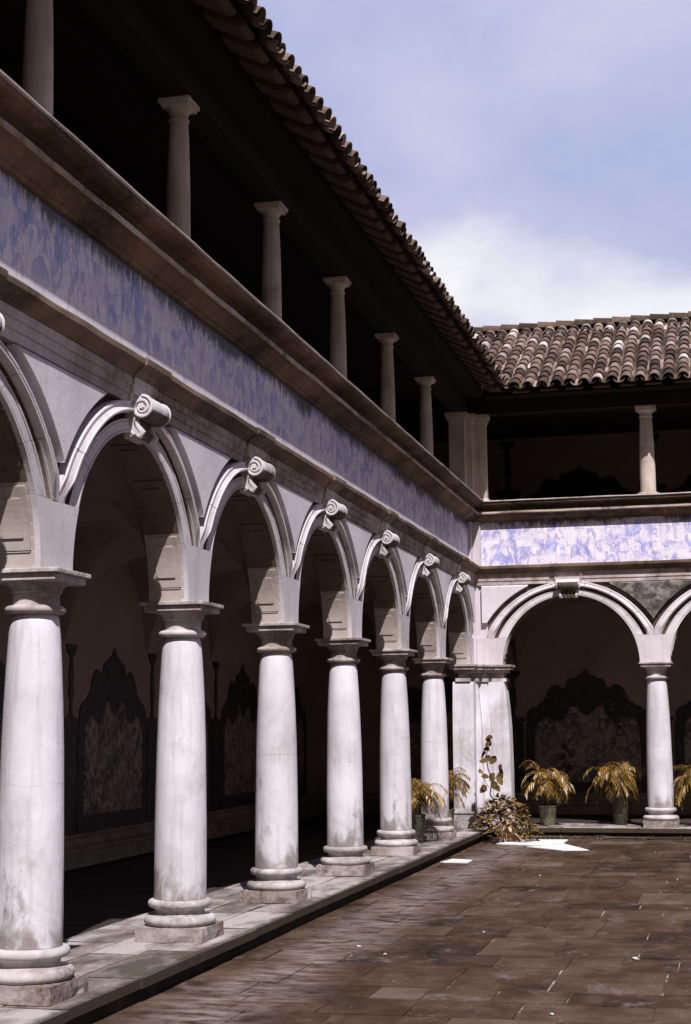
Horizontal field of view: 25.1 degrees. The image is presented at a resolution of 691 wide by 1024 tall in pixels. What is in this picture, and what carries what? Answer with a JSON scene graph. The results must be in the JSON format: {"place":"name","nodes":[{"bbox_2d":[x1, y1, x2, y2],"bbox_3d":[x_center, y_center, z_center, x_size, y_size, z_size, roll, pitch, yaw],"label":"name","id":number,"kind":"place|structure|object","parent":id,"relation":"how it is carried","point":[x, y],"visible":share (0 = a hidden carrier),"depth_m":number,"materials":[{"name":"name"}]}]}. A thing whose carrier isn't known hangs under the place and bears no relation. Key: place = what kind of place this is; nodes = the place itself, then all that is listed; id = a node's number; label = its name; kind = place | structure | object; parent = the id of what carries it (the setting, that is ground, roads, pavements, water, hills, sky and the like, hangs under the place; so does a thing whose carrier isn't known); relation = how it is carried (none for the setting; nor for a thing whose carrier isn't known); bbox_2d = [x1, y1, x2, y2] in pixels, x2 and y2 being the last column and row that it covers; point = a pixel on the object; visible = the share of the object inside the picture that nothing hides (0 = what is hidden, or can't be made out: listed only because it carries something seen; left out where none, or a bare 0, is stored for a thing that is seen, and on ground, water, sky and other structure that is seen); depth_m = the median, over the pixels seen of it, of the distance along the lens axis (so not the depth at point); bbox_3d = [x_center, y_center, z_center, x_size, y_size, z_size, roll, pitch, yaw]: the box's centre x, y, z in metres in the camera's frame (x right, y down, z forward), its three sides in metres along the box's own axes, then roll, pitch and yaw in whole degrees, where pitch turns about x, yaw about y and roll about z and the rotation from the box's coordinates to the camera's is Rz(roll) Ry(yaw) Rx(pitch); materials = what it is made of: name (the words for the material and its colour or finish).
{"place":"outdoors","nodes":[
{"label":"outdoors","id":0,"kind":"place"},
{"bbox_2d":[0,823,690,1023],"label":"walkway","id":1,"kind":"structure","parent":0,"point":[115,961],"depth_m":13.22,"materials":[{"name":"stone"}]},
{"bbox_2d":[0,567,90,1005],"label":"stone column","id":2,"kind":"structure","parent":1,"relation":"on","point":[35,970],"depth_m":10.18,"materials":[{"name":"white stone"}]},
{"bbox_2d":[134,601,223,943],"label":"stone column","id":3,"kind":"structure","parent":1,"relation":"on","point":[179,902],"depth_m":12.96,"materials":[{"name":"white stone"}]},
{"bbox_2d":[240,622,311,903],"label":"stone column","id":4,"kind":"structure","parent":1,"relation":"on","point":[276,870],"depth_m":15.75,"materials":[{"name":"white stone"}]},
{"bbox_2d":[315,637,374,875],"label":"stone column","id":5,"kind":"structure","parent":1,"relation":"on","point":[345,848],"depth_m":18.54,"materials":[{"name":"white stone"}]},
{"bbox_2d":[369,649,421,855],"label":"stone column","id":6,"kind":"structure","parent":1,"relation":"on","point":[396,832],"depth_m":21.32,"materials":[{"name":"white stone"}]},
{"bbox_2d":[411,778,448,842],"bbox_3d":[1.054,4.510,23.418,0.975,0.954,0.952,-5,-9,30],"label":"potted palm","id":7,"kind":"object","parent":1,"relation":"on","point":[420,795],"visible":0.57,"depth_m":23.29,"materials":[{"name":"plant"}]},
{"bbox_2d":[412,657,456,840],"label":"stone column","id":8,"kind":"structure","parent":1,"relation":"on","point":[434,757],"depth_m":24.14,"materials":[{"name":"white stone"}]},
{"bbox_2d":[448,767,471,826],"bbox_3d":[1.675,4.766,25.691,0.827,1.062,1.006,-3,-8,14],"label":"potted palm","id":9,"kind":"object","parent":1,"relation":"on","point":[454,781],"visible":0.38,"depth_m":25.59,"materials":[{"name":"plant"}]},
{"bbox_2d":[447,586,518,827],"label":"corner pier","id":10,"kind":"structure","parent":1,"relation":"on","point":[481,707],"depth_m":27.02,"materials":[{"name":"stone"}]},
{"bbox_2d":[520,760,574,825],"bbox_3d":[3.559,4.934,27.262,0.978,1.128,1.200,-1,-8,3],"label":"potted palm","id":11,"kind":"object","parent":1,"relation":"on","point":[547,809],"visible":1,"depth_m":27.12,"materials":[{"name":"plant"}]},
{"bbox_2d":[581,761,646,824],"bbox_3d":[4.882,4.946,27.317,1.210,1.095,1.104,-7,-10,40],"label":"potted palm","id":12,"kind":"object","parent":1,"relation":"on","point":[620,803],"visible":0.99,"depth_m":27.22,"materials":[{"name":"plant"}]},
{"bbox_2d":[639,662,679,827],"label":"stone column","id":13,"kind":"structure","parent":1,"relation":"on","point":[660,808],"depth_m":26.50,"materials":[{"name":"white stone"}]},
{"bbox_2d":[673,764,690,807],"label":"potted palm","id":14,"kind":"object","parent":1,"relation":"on","point":[680,779],"visible":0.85,"depth_m":26.89,"materials":[{"name":"plant"}]},
{"bbox_2d":[63,814,690,939],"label":"floor","id":15,"kind":"structure","parent":0,"point":[100,895],"depth_m":19.12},
{"bbox_2d":[0,0,510,870],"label":"cloister wing","id":16,"kind":"structure","parent":15,"relation":"on","point":[184,416],"depth_m":15.86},
{"bbox_2d":[22,0,53,115],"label":"gallery column","id":17,"kind":"structure","parent":16,"relation":"attached to","point":[37,76],"depth_m":10.98,"materials":[{"name":"stone"}]},
{"bbox_2d":[158,95,199,238],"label":"gallery column","id":18,"kind":"structure","parent":16,"relation":"attached to","point":[179,110],"depth_m":13.81,"materials":[{"name":"stone"}]},
{"bbox_2d":[254,201,287,319],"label":"gallery column","id":19,"kind":"structure","parent":16,"relation":"attached to","point":[271,212],"depth_m":16.60,"materials":[{"name":"stone"}]},
{"bbox_2d":[323,276,350,378],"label":"gallery column","id":20,"kind":"structure","parent":16,"relation":"attached to","point":[337,285],"depth_m":19.38,"materials":[{"name":"stone"}]},
{"bbox_2d":[375,332,398,421],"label":"gallery column","id":21,"kind":"structure","parent":16,"relation":"attached to","point":[387,384],"depth_m":22.17,"materials":[{"name":"stone"}]},
{"bbox_2d":[415,376,435,454],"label":"gallery column","id":22,"kind":"structure","parent":16,"relation":"attached to","point":[425,383],"depth_m":24.96,"materials":[{"name":"stone"}]},
{"bbox_2d":[444,412,489,500],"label":"corner pier","id":23,"kind":"structure","parent":16,"relation":"on","point":[468,465],"depth_m":27.91,"materials":[{"name":"stone"}]},
{"bbox_2d":[320,311,690,815],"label":"cloister wing","id":24,"kind":"structure","parent":15,"relation":"on","point":[581,548],"depth_m":30.27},
{"bbox_2d":[634,405,658,493],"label":"gallery column","id":25,"kind":"structure","parent":24,"relation":"attached to","point":[647,471],"depth_m":27.34,"materials":[{"name":"stone"}]},
{"bbox_2d":[90,838,690,1023],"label":"courtyard paving","id":26,"kind":"structure","parent":0,"point":[414,933],"depth_m":13.12,"materials":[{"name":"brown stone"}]},
{"bbox_2d":[64,832,690,1023],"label":"kerb","id":27,"kind":"structure","parent":26,"relation":"on","point":[98,1013],"depth_m":14.31,"materials":[{"name":"grey stone"}]},
{"bbox_2d":[440,859,472,862],"bbox_3d":[1.587,4.961,22.041,0.394,0.010,0.605,-2,-8,14],"label":"marble slab","id":28,"kind":"object","parent":26,"relation":"on","point":[457,861],"depth_m":21.90,"materials":[{"name":"white stone"}]},
{"bbox_2d":[467,735,543,842],"bbox_3d":[2.627,4.623,25.825,1.340,1.808,0.836,-2,-8,14],"label":"leafy plant","id":29,"kind":"object","parent":26,"relation":"on","point":[505,830],"visible":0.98,"depth_m":25.74,"materials":[{"name":"green plant"}]},
{"bbox_2d":[496,839,567,845],"bbox_3d":[3.038,5.406,25.344,1.064,0.012,1.375,-2,-8,14],"label":"marble slab","id":30,"kind":"object","parent":26,"relation":"on","point":[541,842],"depth_m":25.28,"materials":[{"name":"white stone"}]},
{"bbox_2d":[526,844,588,850],"bbox_3d":[3.255,5.262,24.316,0.748,0.010,1.348,1,-8,-8],"label":"marble slab","id":31,"kind":"object","parent":26,"relation":"on","point":[563,847],"depth_m":24.22,"materials":[{"name":"white stone"}]},
{"bbox_2d":[431,835,685,869],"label":"leaf litter","id":32,"kind":"object","parent":26,"relation":"on","point":[560,837],"visible":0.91,"depth_m":26.11,"materials":[{"name":"brown plant"}]},
{"bbox_2d":[522,836,690,839],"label":"kerb strip","id":33,"kind":"object","parent":26,"relation":"on","point":[622,838],"visible":0.81,"depth_m":26.13,"materials":[{"name":"stone"}]},
{"bbox_2d":[257,0,690,336],"label":"sky","id":34,"kind":"structure","parent":0,"point":[536,154],"materials":[{"name":"blue"}]}
]}

